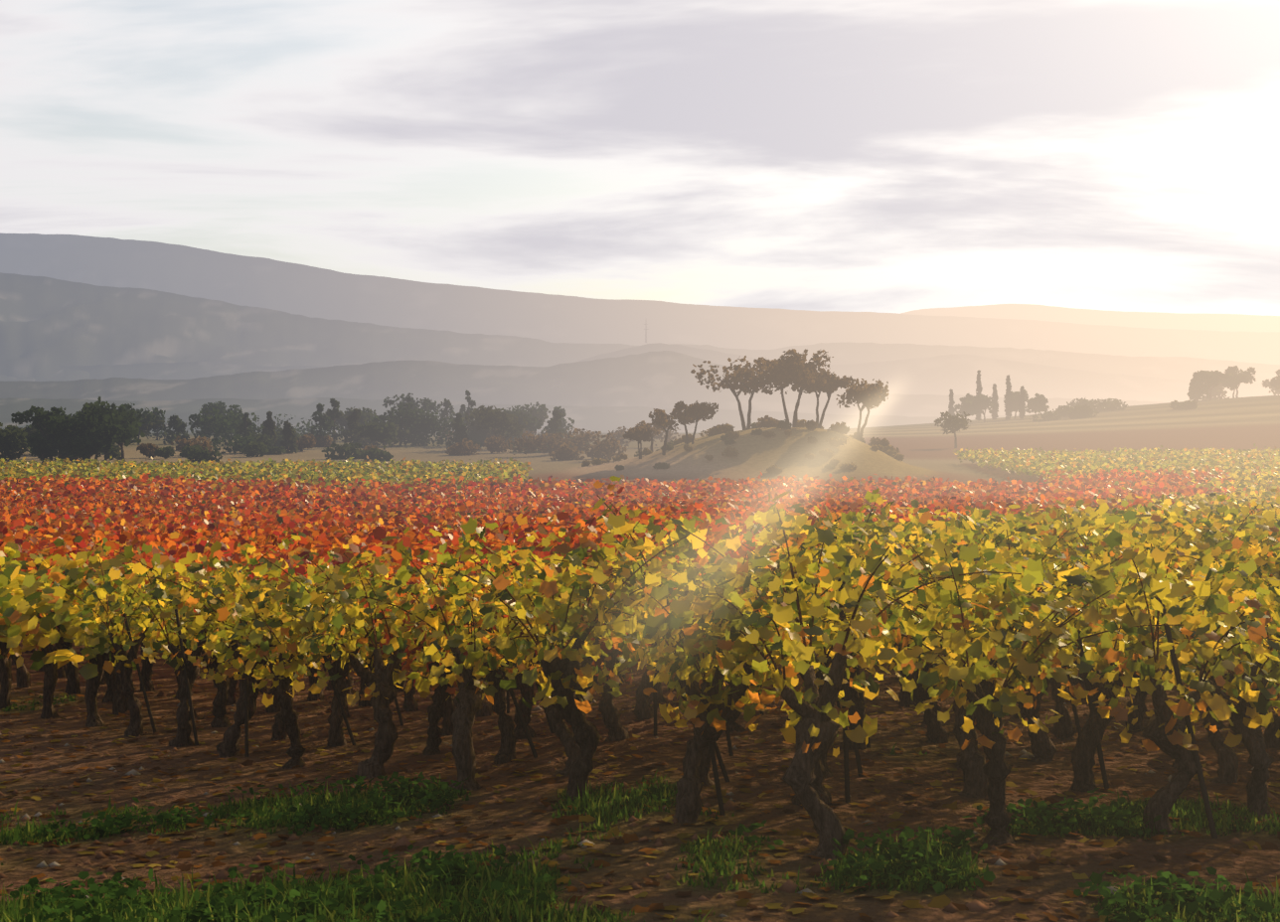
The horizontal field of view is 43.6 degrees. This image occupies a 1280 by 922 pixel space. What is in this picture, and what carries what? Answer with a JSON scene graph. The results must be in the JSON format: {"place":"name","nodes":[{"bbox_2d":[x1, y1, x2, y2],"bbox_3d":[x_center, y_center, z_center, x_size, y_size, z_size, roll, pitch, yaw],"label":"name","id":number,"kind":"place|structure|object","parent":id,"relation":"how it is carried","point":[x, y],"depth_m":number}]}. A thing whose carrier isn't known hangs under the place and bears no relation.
{"place":"outdoors","nodes":[
{"label":"outdoors","id":0,"kind":"place"},
{"bbox_2d":[0,397,1030,432],"bbox_3d":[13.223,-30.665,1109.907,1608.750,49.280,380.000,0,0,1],"label":"hill","id":1,"kind":"structure","parent":0,"point":[601,418],"depth_m":1245.47},
{"bbox_2d":[0,350,1167,417],"bbox_3d":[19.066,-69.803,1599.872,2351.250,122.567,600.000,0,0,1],"label":"hill","id":2,"kind":"structure","parent":0,"point":[664,380],"depth_m":1770.15},
{"bbox_2d":[0,395,1279,921],"bbox_3d":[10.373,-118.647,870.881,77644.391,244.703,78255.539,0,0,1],"label":"terrain","id":3,"kind":"structure","parent":0,"point":[1234,423],"depth_m":11.27},
{"bbox_2d":[0,443,1279,860],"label":"vineyard","id":4,"kind":"object","parent":3,"relation":"on","point":[201,523],"depth_m":11.77},
{"bbox_2d":[0,664,1279,921],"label":"fallen leaves","id":5,"kind":"object","parent":3,"relation":"on","point":[789,885],"depth_m":9.33},
{"bbox_2d":[0,661,1279,921],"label":"grass and weeds","id":6,"kind":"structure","parent":3,"relation":"on","point":[447,886],"depth_m":7.90},
{"bbox_2d":[63,572,1217,838],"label":"vineyard stakes","id":7,"kind":"object","parent":3,"relation":"in","point":[714,749],"depth_m":10.31},
{"bbox_2d":[0,233,1279,364],"bbox_3d":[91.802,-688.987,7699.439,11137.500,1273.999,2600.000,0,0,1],"label":"mountain ridge","id":8,"kind":"structure","parent":0,"point":[284,286],"depth_m":8713.52},
{"bbox_2d":[0,272,1279,383],"bbox_3d":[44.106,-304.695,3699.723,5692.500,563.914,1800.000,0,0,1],"label":"mountain flank","id":9,"kind":"object","parent":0,"point":[49,326],"depth_m":4286.39},
{"bbox_2d":[0,342,1279,402],"bbox_3d":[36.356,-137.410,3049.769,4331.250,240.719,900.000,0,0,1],"label":"hill","id":10,"kind":"structure","parent":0,"point":[943,375],"depth_m":3402.95},
{"bbox_2d":[0,0,1279,316],"label":"sky","id":11,"kind":"structure","parent":0,"point":[879,156]},
{"bbox_2d":[900,304,1279,331],"bbox_3d":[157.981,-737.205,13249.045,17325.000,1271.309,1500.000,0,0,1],"label":"mountain ridge","id":12,"kind":"structure","parent":0,"point":[1225,322],"depth_m":13908.41}
]}

